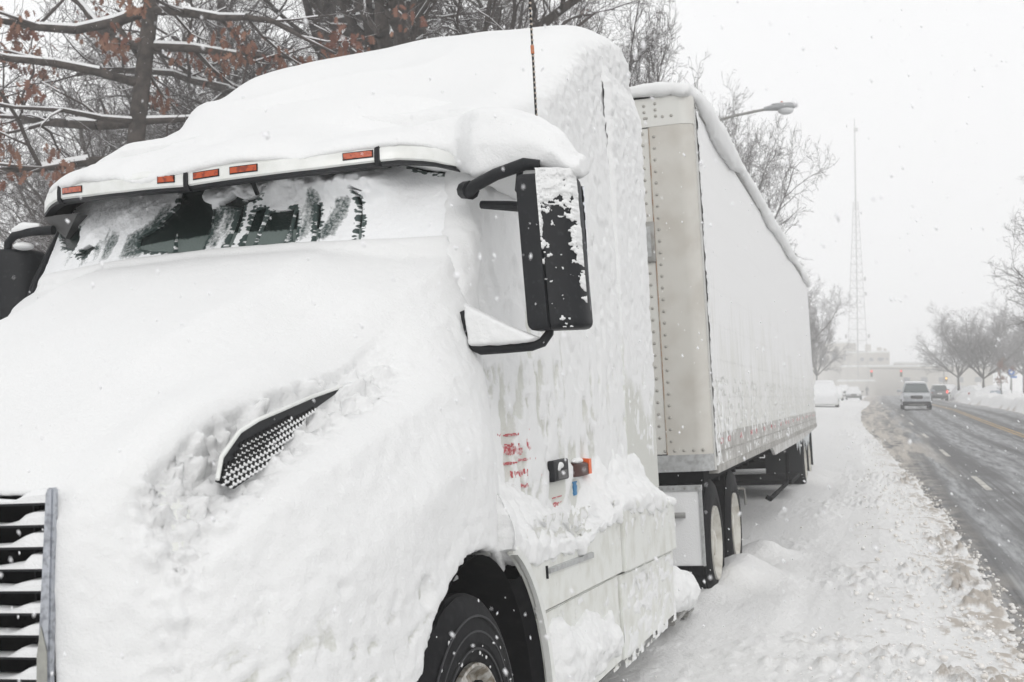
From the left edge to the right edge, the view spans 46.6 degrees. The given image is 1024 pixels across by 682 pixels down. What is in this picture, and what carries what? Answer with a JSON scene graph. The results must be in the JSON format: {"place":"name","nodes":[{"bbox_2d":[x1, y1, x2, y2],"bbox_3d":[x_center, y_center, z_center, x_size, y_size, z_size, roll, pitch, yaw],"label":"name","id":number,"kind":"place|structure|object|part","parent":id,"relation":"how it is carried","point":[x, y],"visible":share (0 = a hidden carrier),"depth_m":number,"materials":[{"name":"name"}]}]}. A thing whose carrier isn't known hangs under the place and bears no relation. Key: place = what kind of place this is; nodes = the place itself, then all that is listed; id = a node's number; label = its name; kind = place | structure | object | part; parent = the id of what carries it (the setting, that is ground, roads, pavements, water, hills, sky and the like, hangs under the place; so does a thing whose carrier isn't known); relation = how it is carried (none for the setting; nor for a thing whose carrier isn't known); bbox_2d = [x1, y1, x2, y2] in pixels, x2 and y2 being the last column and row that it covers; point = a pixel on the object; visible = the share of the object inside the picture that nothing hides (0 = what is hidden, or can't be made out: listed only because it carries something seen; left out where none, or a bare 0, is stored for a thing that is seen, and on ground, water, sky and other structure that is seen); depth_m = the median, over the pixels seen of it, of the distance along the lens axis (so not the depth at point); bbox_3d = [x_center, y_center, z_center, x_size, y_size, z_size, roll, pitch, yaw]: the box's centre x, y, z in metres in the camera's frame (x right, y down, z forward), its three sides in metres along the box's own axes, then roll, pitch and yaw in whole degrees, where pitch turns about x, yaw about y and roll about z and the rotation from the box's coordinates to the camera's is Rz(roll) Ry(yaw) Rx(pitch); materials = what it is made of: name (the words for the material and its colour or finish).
{"place":"outdoors","nodes":[
{"label":"outdoors","id":0,"kind":"place"},
{"bbox_2d":[0,0,1023,681],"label":"falling snow","id":1,"kind":"structure","parent":0,"point":[456,274],"depth_m":1.92,"materials":[{"name":"white snow"}]},
{"bbox_2d":[0,0,1023,392],"label":"sky","id":2,"kind":"structure","parent":0,"point":[969,186],"materials":[{"name":"white"}]},
{"bbox_2d":[839,396,866,400],"bbox_3d":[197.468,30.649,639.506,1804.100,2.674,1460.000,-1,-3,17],"label":"ground","id":3,"kind":"structure","parent":0,"point":[853,399],"depth_m":162.16,"materials":[{"name":"white snow"}]},
{"bbox_2d":[0,118,126,250],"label":"bare tree","id":4,"kind":"object","parent":3,"relation":"on","point":[4,215],"visible":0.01,"depth_m":49.32,"materials":[{"name":"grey plant"}]},
{"bbox_2d":[0,93,209,250],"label":"bare tree","id":5,"kind":"object","parent":3,"relation":"on","point":[33,144],"visible":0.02,"depth_m":36.04,"materials":[{"name":"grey plant"}]},
{"bbox_2d":[0,0,310,253],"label":"bare tree","id":6,"kind":"object","parent":3,"relation":"on","point":[106,137],"visible":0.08,"depth_m":27.72,"materials":[{"name":"brown plant"}]},
{"bbox_2d":[42,0,360,155],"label":"oak tree","id":7,"kind":"object","parent":3,"relation":"on","point":[192,88],"visible":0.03,"depth_m":34.35,"materials":[{"name":"brown plant"}]},
{"bbox_2d":[0,0,539,138],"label":"oak tree","id":8,"kind":"object","parent":3,"relation":"on","point":[185,74],"visible":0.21,"depth_m":24.45,"materials":[{"name":"brown plant"}]},
{"bbox_2d":[104,0,525,150],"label":"bare tree","id":9,"kind":"object","parent":3,"relation":"on","point":[249,66],"visible":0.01,"depth_m":30.75,"materials":[{"name":"brown plant"}]},
{"bbox_2d":[390,0,541,36],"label":"oak tree","id":10,"kind":"object","parent":3,"relation":"on","point":[510,19],"visible":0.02,"depth_m":38.52,"materials":[{"name":"brown plant"}]},
{"bbox_2d":[533,400,1023,681],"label":"snow shoulder","id":11,"kind":"object","parent":3,"relation":"on","point":[690,648],"visible":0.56,"depth_m":9.34},
{"bbox_2d":[0,0,427,191],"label":"oak tree","id":12,"kind":"object","parent":11,"relation":"on","point":[144,46],"visible":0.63,"depth_m":17.09,"materials":[{"name":"brown plant"}]},
{"bbox_2d":[0,0,741,681],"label":"semi tractor","id":13,"kind":"object","parent":11,"relation":"on","point":[438,560],"visible":0.99,"depth_m":4.40,"materials":[{"name":"white paint"}]},
{"bbox_2d":[234,0,651,65],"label":"oak tree","id":14,"kind":"object","parent":11,"relation":"on","point":[376,12],"visible":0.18,"depth_m":19.69,"materials":[{"name":"brown plant"}]},
{"bbox_2d":[391,0,654,86],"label":"oak tree","id":15,"kind":"object","parent":11,"relation":"on","point":[472,30],"visible":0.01,"depth_m":31.09,"materials":[{"name":"brown plant"}]},
{"bbox_2d":[524,0,710,91],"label":"bare tree","id":16,"kind":"object","parent":11,"relation":"on","point":[632,61],"visible":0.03,"depth_m":31.72,"materials":[{"name":"grey plant"}]},
{"bbox_2d":[613,5,687,86],"bbox_3d":[1.328,-3.001,36.287,10.546,12.555,12.544,0,-3,9],"label":"bare tree","id":17,"kind":"object","parent":11,"relation":"on","point":[647,49],"visible":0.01,"depth_m":33.34,"materials":[{"name":"grey plant"}]},
{"bbox_2d":[549,25,786,186],"bbox_3d":[4.515,-4.530,46.465,10.035,16.321,8.436,-2,-3,34],"label":"bare tree","id":18,"kind":"object","parent":11,"relation":"on","point":[733,137],"visible":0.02,"depth_m":46.52,"materials":[{"name":"grey plant"}]},
{"bbox_2d":[630,82,816,504],"bbox_3d":[2.679,0.423,17.344,2.725,4.284,16.297,-4,-4,17],"label":"semi trailer","id":19,"kind":"object","parent":11,"relation":"on","point":[693,276],"visible":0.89,"depth_m":10.10,"materials":[{"name":"white paint"}]},
{"bbox_2d":[716,69,773,196],"bbox_3d":[10.062,-5.203,67.227,9.491,18.832,11.290,0,-3,9],"label":"bare tree","id":20,"kind":"object","parent":11,"relation":"on","point":[730,121],"depth_m":64.95,"materials":[{"name":"grey plant"}]},
{"bbox_2d":[719,101,795,120],"bbox_3d":[5.175,-1.509,30.944,4.439,9.270,0.300,-1,-3,17],"label":"street lamp","id":21,"kind":"object","parent":11,"relation":"on","point":[787,108],"visible":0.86,"depth_m":30.57,"materials":[{"name":"metal"}]},
{"bbox_2d":[693,84,838,265],"bbox_3d":[10.664,-4.902,59.951,9.069,17.828,10.788,0,-3,1],"label":"bare tree","id":22,"kind":"object","parent":11,"relation":"on","point":[769,154],"visible":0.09,"depth_m":57.10,"materials":[{"name":"grey plant"}]},
{"bbox_2d":[814,380,838,406],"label":"parked car","id":23,"kind":"object","parent":11,"relation":"on","point":[825,392],"visible":0.77,"depth_m":79.12,"materials":[{"name":"white paint"}]},
{"bbox_2d":[654,421,1023,681],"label":"slush lumps","id":24,"kind":"object","parent":11,"relation":"on","point":[988,633],"visible":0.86,"depth_m":9.31,"materials":[{"name":"white snow"}]},
{"bbox_2d":[802,263,860,353],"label":"bare tree","id":25,"kind":"object","parent":3,"relation":"on","point":[817,336],"visible":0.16,"depth_m":109.06,"materials":[{"name":"grey plant"}]},
{"bbox_2d":[809,297,859,379],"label":"bare tree","id":26,"kind":"object","parent":3,"relation":"on","point":[822,354],"visible":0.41,"depth_m":144.63,"materials":[{"name":"grey plant"}]},
{"bbox_2d":[836,386,843,400],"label":"parked car","id":27,"kind":"object","parent":3,"relation":"on","point":[840,393],"visible":0.4,"depth_m":133.15,"materials":[{"name":"white paint"}]},
{"bbox_2d":[839,385,848,396],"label":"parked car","id":28,"kind":"object","parent":3,"relation":"on","point":[844,387],"visible":0.31,"depth_m":164.71,"materials":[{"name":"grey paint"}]},
{"bbox_2d":[845,118,869,395],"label":"radio mast","id":29,"kind":"object","parent":3,"relation":"on","point":[856,224],"visible":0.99,"depth_m":281.56,"materials":[{"name":"metal"}]},
{"bbox_2d":[812,341,992,395],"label":"institutional building","id":30,"kind":"structure","parent":3,"relation":"on","point":[881,381],"depth_m":286.21,"materials":[{"name":"beige brick"}]},
{"bbox_2d":[929,390,1023,412],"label":"snow bank","id":31,"kind":"structure","parent":3,"relation":"on","point":[1009,401],"depth_m":87.62,"materials":[{"name":"white snow"}]},
{"bbox_2d":[869,368,944,383],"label":"traffic signal","id":32,"kind":"object","parent":31,"relation":"on","point":[871,373],"visible":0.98,"depth_m":180.43,"materials":[{"name":"metal"}]},
{"bbox_2d":[941,384,954,399],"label":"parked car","id":33,"kind":"object","parent":31,"relation":"on","point":[950,387],"visible":0.23,"depth_m":142.08,"materials":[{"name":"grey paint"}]},
{"bbox_2d":[904,303,1008,390],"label":"bare tree","id":34,"kind":"object","parent":31,"relation":"on","point":[947,368],"visible":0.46,"depth_m":131.08,"materials":[{"name":"grey plant"}]},
{"bbox_2d":[950,386,965,397],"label":"snow bank","id":35,"kind":"object","parent":31,"relation":"on","point":[954,391],"visible":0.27,"depth_m":131.83,"materials":[{"name":"white snow"}]},
{"bbox_2d":[954,385,981,397],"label":"snow bank","id":36,"kind":"object","parent":31,"relation":"on","point":[970,388],"visible":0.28,"depth_m":122.40,"materials":[{"name":"white snow"}]},
{"bbox_2d":[933,302,1023,387],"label":"bare tree","id":37,"kind":"object","parent":31,"relation":"on","point":[969,347],"visible":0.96,"depth_m":113.09,"materials":[{"name":"grey plant"}]},
{"bbox_2d":[959,316,1021,389],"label":"bare tree","id":38,"kind":"object","parent":31,"relation":"on","point":[1000,346],"visible":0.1,"depth_m":171.28,"materials":[{"name":"grey plant"}]},
{"bbox_2d":[968,385,1023,394],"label":"parked car","id":39,"kind":"object","parent":31,"relation":"on","point":[988,388],"visible":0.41,"depth_m":110.06,"materials":[{"name":"grey paint"}]},
{"bbox_2d":[983,295,1023,392],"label":"bare tree","id":40,"kind":"object","parent":31,"relation":"on","point":[1017,337],"visible":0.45,"depth_m":138.50,"materials":[{"name":"grey plant"}]},
{"bbox_2d":[985,176,1023,330],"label":"bare tree","id":41,"kind":"object","parent":31,"relation":"on","point":[1021,286],"visible":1,"depth_m":57.80,"materials":[{"name":"grey plant"}]},
{"bbox_2d":[993,351,1015,393],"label":"young tree","id":42,"kind":"object","parent":31,"relation":"on","point":[1000,365],"visible":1,"depth_m":102.09,"materials":[{"name":"grey plant"}]},
{"bbox_2d":[1008,369,1016,392],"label":"street sign","id":43,"kind":"object","parent":31,"relation":"on","point":[1011,373],"visible":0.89,"depth_m":103.69,"materials":[{"name":"metal"}]},
{"bbox_2d":[861,396,1023,663],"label":"road","id":44,"kind":"structure","parent":0,"point":[973,447],"depth_m":27.42,"materials":[{"name":"grey asphalt"}]},
{"bbox_2d":[844,386,863,399],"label":"parked car","id":45,"kind":"object","parent":44,"relation":"on","point":[853,392],"visible":1,"depth_m":142.19,"materials":[{"name":"grey paint"}]},
{"bbox_2d":[897,381,934,408],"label":"oncoming suv","id":46,"kind":"object","parent":44,"relation":"on","point":[918,394],"visible":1,"depth_m":75.41,"materials":[{"name":"silver metal"}]},
{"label":"windows","id":47,"kind":"part","parent":46,"relation":"part of","materials":[{"name":"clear glass"}]},
{"bbox_2d":[930,384,948,400],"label":"departing suv","id":48,"kind":"object","parent":44,"relation":"on","point":[941,391],"visible":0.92,"depth_m":127.78,"materials":[{"name":"grey paint"}]},
{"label":"windows","id":49,"kind":"part","parent":48,"relation":"part of","materials":[{"name":"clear glass"}]},
{"bbox_2d":[939,449,949,455],"bbox_3d":[12.245,3.159,33.683,0.120,0.034,3.601,-1,-3,17],"label":"lane marking","id":50,"kind":"object","parent":44,"relation":"on","point":[944,452],"visible":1,"depth_m":33.80,"materials":[{"name":"white paint"}]},
{"bbox_2d":[933,404,1023,434],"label":"yellow centre line","id":51,"kind":"object","parent":44,"relation":"on","point":[987,421],"visible":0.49,"depth_m":56.05,"materials":[{"name":"paint"}]},
{"bbox_2d":[934,405,1023,436],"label":"yellow centre line","id":52,"kind":"object","parent":44,"relation":"on","point":[984,422],"visible":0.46,"depth_m":56.07,"materials":[{"name":"paint"}]},
{"bbox_2d":[971,476,991,489],"bbox_3d":[9.047,2.731,22.957,0.134,0.023,3.600,-1,-3,17],"label":"lane marking","id":53,"kind":"object","parent":44,"relation":"on","point":[982,483],"visible":1,"depth_m":22.71,"materials":[{"name":"white paint"}]}
]}

